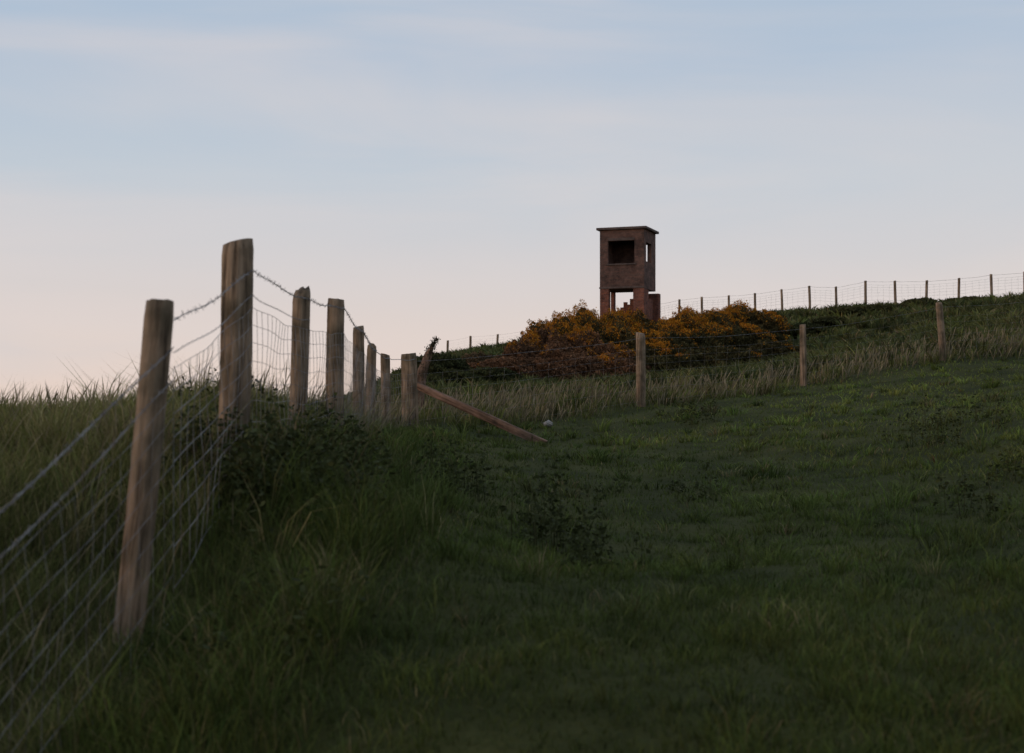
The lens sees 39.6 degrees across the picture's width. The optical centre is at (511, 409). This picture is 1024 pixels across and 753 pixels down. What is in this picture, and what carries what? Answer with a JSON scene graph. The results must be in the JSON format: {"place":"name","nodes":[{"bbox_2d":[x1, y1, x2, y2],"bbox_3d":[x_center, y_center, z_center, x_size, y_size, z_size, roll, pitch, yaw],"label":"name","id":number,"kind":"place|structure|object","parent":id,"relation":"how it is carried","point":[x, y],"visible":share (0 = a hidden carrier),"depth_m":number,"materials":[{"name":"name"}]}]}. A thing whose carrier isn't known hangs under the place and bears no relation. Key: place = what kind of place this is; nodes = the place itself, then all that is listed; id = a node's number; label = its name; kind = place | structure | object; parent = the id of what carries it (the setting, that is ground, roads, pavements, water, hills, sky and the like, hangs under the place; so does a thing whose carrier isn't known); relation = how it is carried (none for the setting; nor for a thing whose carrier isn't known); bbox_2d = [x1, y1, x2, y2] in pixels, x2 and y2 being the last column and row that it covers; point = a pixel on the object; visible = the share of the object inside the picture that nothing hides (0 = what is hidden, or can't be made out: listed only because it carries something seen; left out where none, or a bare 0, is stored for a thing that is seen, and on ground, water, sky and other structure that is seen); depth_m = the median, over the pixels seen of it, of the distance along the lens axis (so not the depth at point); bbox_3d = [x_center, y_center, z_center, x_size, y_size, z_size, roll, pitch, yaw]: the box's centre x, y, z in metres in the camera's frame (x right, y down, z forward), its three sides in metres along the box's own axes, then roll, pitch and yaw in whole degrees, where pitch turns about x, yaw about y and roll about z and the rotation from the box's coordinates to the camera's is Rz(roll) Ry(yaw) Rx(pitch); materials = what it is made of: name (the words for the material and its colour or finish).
{"place":"outdoors","nodes":[
{"label":"outdoors","id":0,"kind":"place"},
{"bbox_2d":[0,305,1023,752],"bbox_3d":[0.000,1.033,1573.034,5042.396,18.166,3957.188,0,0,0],"label":"ground","id":1,"kind":"structure","parent":0,"point":[466,731],"depth_m":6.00,"materials":[{"name":"green plant"}]},
{"bbox_2d":[0,238,418,752],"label":"wire fence","id":2,"kind":"object","parent":1,"relation":"on","point":[236,350],"visible":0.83,"depth_m":6.33,"materials":[{"name":"brown wood"}]},
{"bbox_2d":[417,336,440,408],"bbox_3d":[-1.479,-0.570,23.984,0.474,1.369,0.384,0,0,30],"label":"windswept shrub","id":3,"kind":"object","parent":1,"relation":"on","point":[423,369],"visible":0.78,"depth_m":23.94,"materials":[{"name":"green plant"}]},
{"bbox_2d":[400,351,472,376],"bbox_3d":[-2.522,-1.355,47.086,2.258,1.214,2.322,0,0,28],"label":"scrub bush","id":4,"kind":"object","parent":1,"relation":"on","point":[441,362],"visible":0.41,"depth_m":46.38,"materials":[{"name":"green plant"}]},
{"bbox_2d":[427,368,485,386],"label":"scrub bush","id":5,"kind":"object","parent":1,"relation":"on","point":[455,374],"visible":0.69,"depth_m":41.31,"materials":[{"name":"green plant"}]},
{"bbox_2d":[461,351,497,362],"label":"scrub bush","id":6,"kind":"object","parent":1,"relation":"on","point":[482,357],"visible":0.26,"depth_m":52.59,"materials":[{"name":"green plant"}]},
{"bbox_2d":[417,382,547,442],"bbox_3d":[-0.406,0.064,17.947,2.020,0.110,0.051,24,11,26],"label":"wooden board","id":7,"kind":"object","parent":1,"relation":"on","point":[485,416],"visible":0.91,"depth_m":17.93,"materials":[{"name":"brown wood"}]},
{"bbox_2d":[467,358,500,371],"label":"gorse bush","id":8,"kind":"object","parent":1,"relation":"on","point":[486,363],"visible":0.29,"depth_m":50.01,"materials":[{"name":"brown plant"}]},
{"bbox_2d":[468,366,523,383],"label":"scrub bush","id":9,"kind":"object","parent":1,"relation":"on","point":[489,372],"visible":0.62,"depth_m":43.29,"materials":[{"name":"green plant"}]},
{"bbox_2d":[0,322,1023,726],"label":"dry grass stalks","id":10,"kind":"object","parent":1,"relation":"on","point":[538,400],"visible":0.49,"depth_m":21.08,"materials":[{"name":"plant"}]},
{"bbox_2d":[490,356,537,377],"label":"gorse bush","id":11,"kind":"object","parent":1,"relation":"on","point":[517,363],"visible":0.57,"depth_m":48.92,"materials":[{"name":"brown plant"}]},
{"bbox_2d":[495,338,541,358],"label":"gorse bush","id":12,"kind":"object","parent":1,"relation":"on","point":[514,346],"visible":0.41,"depth_m":53.44,"materials":[{"name":"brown plant"}]},
{"bbox_2d":[519,321,558,350],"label":"gorse bush","id":13,"kind":"object","parent":1,"relation":"on","point":[540,338],"visible":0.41,"depth_m":54.47,"materials":[{"name":"yellow plant"}]},
{"bbox_2d":[543,420,552,426],"bbox_3d":[0.495,0.194,19.500,0.142,0.104,0.109,0,0,0],"label":"stone","id":14,"kind":"object","parent":1,"relation":"on","point":[549,423],"visible":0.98,"depth_m":19.46,"materials":[{"name":"grey stone"}]},
{"bbox_2d":[528,343,576,358],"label":"gorse bush","id":15,"kind":"object","parent":1,"relation":"on","point":[555,351],"visible":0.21,"depth_m":52.01,"materials":[{"name":"brown plant"}]},
{"bbox_2d":[525,309,586,335],"bbox_3d":[1.705,-2.209,56.084,3.008,3.542,2.873,0,0,37],"label":"gorse bush","id":16,"kind":"object","parent":1,"relation":"on","point":[563,324],"visible":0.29,"depth_m":55.41,"materials":[{"name":"yellow plant"}]},
{"bbox_2d":[530,353,595,381],"bbox_3d":[1.925,-1.207,49.082,2.681,1.535,2.092,0,0,35],"label":"gorse bush","id":17,"kind":"object","parent":1,"relation":"on","point":[577,360],"visible":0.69,"depth_m":48.47,"materials":[{"name":"brown plant"}]},
{"bbox_2d":[543,324,601,351],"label":"gorse bush","id":18,"kind":"object","parent":1,"relation":"on","point":[585,338],"visible":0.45,"depth_m":53.00,"materials":[{"name":"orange plant"}]},
{"bbox_2d":[568,299,611,335],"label":"gorse bush","id":19,"kind":"object","parent":1,"relation":"on","point":[584,315],"visible":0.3,"depth_m":56.23,"materials":[{"name":"yellow plant"}]},
{"bbox_2d":[161,367,1023,689],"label":"nettles","id":20,"kind":"object","parent":1,"relation":"on","point":[235,471],"visible":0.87,"depth_m":7.36,"materials":[{"name":"green plant"}]},
{"bbox_2d":[569,339,635,360],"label":"gorse bush","id":21,"kind":"object","parent":1,"relation":"on","point":[602,348],"visible":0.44,"depth_m":51.62,"materials":[{"name":"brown plant"}]},
{"bbox_2d":[585,352,651,378],"bbox_3d":[3.728,-1.236,48.994,2.760,1.546,1.913,0,0,0],"label":"gorse bush","id":22,"kind":"object","parent":1,"relation":"on","point":[610,363],"visible":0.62,"depth_m":48.43,"materials":[{"name":"brown plant"}]},
{"bbox_2d":[599,317,647,348],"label":"gorse bush","id":23,"kind":"object","parent":1,"relation":"on","point":[617,332],"visible":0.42,"depth_m":53.14,"materials":[{"name":"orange plant"}]},
{"bbox_2d":[603,307,650,330],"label":"gorse bush","id":24,"kind":"object","parent":1,"relation":"on","point":[627,319],"visible":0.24,"depth_m":56.96,"materials":[{"name":"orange plant"}]},
{"bbox_2d":[596,226,660,321],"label":"lookout tower","id":25,"kind":"structure","parent":1,"relation":"on","point":[625,266],"depth_m":80.30,"materials":[{"name":"brown brick"}]},
{"bbox_2d":[630,341,672,359],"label":"gorse bush","id":26,"kind":"object","parent":1,"relation":"on","point":[663,350],"visible":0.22,"depth_m":51.79,"materials":[{"name":"orange plant"}]},
{"bbox_2d":[631,317,691,334],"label":"gorse bush","id":27,"kind":"object","parent":1,"relation":"on","point":[666,325],"visible":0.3,"depth_m":55.88,"materials":[{"name":"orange plant"}]},
{"bbox_2d":[645,328,696,348],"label":"gorse bush","id":28,"kind":"object","parent":1,"relation":"on","point":[655,336],"visible":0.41,"depth_m":53.13,"materials":[{"name":"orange plant"}]},
{"bbox_2d":[645,353,701,373],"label":"gorse bush","id":29,"kind":"object","parent":1,"relation":"on","point":[657,362],"visible":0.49,"depth_m":48.75,"materials":[{"name":"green plant"}]},
{"bbox_2d":[344,291,1023,407],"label":"rough grass","id":30,"kind":"structure","parent":1,"relation":"on","point":[953,316],"depth_m":41.09,"materials":[{"name":"green plant"}]},
{"bbox_2d":[669,341,709,355],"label":"gorse bush","id":31,"kind":"object","parent":1,"relation":"on","point":[683,346],"visible":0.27,"depth_m":52.00,"materials":[{"name":"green plant"}]},
{"bbox_2d":[668,305,727,330],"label":"gorse bush","id":32,"kind":"object","parent":1,"relation":"on","point":[696,320],"visible":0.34,"depth_m":56.33,"materials":[{"name":"yellow plant"}]},
{"bbox_2d":[677,323,752,348],"bbox_3d":[7.679,-2.259,54.492,2.663,2.122,2.646,0,0,44],"label":"gorse bush","id":33,"kind":"object","parent":1,"relation":"on","point":[703,337],"visible":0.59,"depth_m":53.77,"materials":[{"name":"green plant"}]},
{"bbox_2d":[420,302,1022,425],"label":"wire fence","id":34,"kind":"object","parent":1,"relation":"on","point":[640,364],"visible":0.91,"depth_m":23.23,"materials":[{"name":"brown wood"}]},
{"bbox_2d":[685,345,762,368],"bbox_3d":[7.338,-1.614,49.943,2.986,1.370,2.125,0,0,-29],"label":"gorse bush","id":35,"kind":"object","parent":1,"relation":"on","point":[710,356],"visible":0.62,"depth_m":49.45,"materials":[{"name":"green plant"}]},
{"bbox_2d":[701,299,759,328],"bbox_3d":[8.658,-3.141,58.086,3.234,2.718,2.980,0,0,-29],"label":"gorse bush","id":36,"kind":"object","parent":1,"relation":"on","point":[733,315],"visible":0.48,"depth_m":57.32,"materials":[{"name":"yellow plant"}]},
{"bbox_2d":[446,272,1023,350],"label":"wire fence","id":37,"kind":"object","parent":1,"relation":"on","point":[836,298],"visible":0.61,"depth_m":73.95,"materials":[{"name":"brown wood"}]},
{"bbox_2d":[735,323,789,347],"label":"gorse bush","id":38,"kind":"object","parent":1,"relation":"on","point":[755,333],"visible":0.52,"depth_m":54.33,"materials":[{"name":"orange plant"}]},
{"bbox_2d":[742,308,791,339],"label":"gorse bush","id":39,"kind":"object","parent":1,"relation":"on","point":[769,320],"visible":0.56,"depth_m":57.15,"materials":[{"name":"yellow plant"}]},
{"bbox_2d":[749,340,799,360],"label":"gorse bush","id":40,"kind":"object","parent":1,"relation":"on","point":[766,345],"visible":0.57,"depth_m":50.42,"materials":[{"name":"green plant"}]},
{"bbox_2d":[789,322,828,336],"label":"scrub bush","id":41,"kind":"object","parent":1,"relation":"on","point":[811,328],"visible":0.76,"depth_m":57.24,"materials":[{"name":"green plant"}]},
{"bbox_2d":[810,315,848,326],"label":"scrub bush","id":42,"kind":"object","parent":1,"relation":"on","point":[826,320],"visible":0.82,"depth_m":59.33,"materials":[{"name":"green plant"}]},
{"bbox_2d":[827,306,864,315],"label":"scrub bush","id":43,"kind":"object","parent":1,"relation":"on","point":[857,309],"visible":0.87,"depth_m":62.30,"materials":[{"name":"green plant"}]},
{"bbox_2d":[860,303,903,310],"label":"scrub bush","id":44,"kind":"object","parent":1,"relation":"on","point":[886,306],"visible":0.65,"depth_m":63.16,"materials":[{"name":"green plant"}]},
{"bbox_2d":[896,296,936,306],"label":"scrub bush","id":45,"kind":"object","parent":1,"relation":"on","point":[922,300],"visible":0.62,"depth_m":64.42,"materials":[{"name":"green plant"}]},
{"bbox_2d":[944,295,977,302],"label":"scrub bush","id":46,"kind":"object","parent":1,"relation":"on","point":[967,297],"visible":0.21,"depth_m":65.50,"materials":[{"name":"green plant"}]},
{"bbox_2d":[0,0,1023,406],"label":"sky","id":47,"kind":"structure","parent":0,"point":[450,170],"materials":[{"name":"blue"}]}
]}

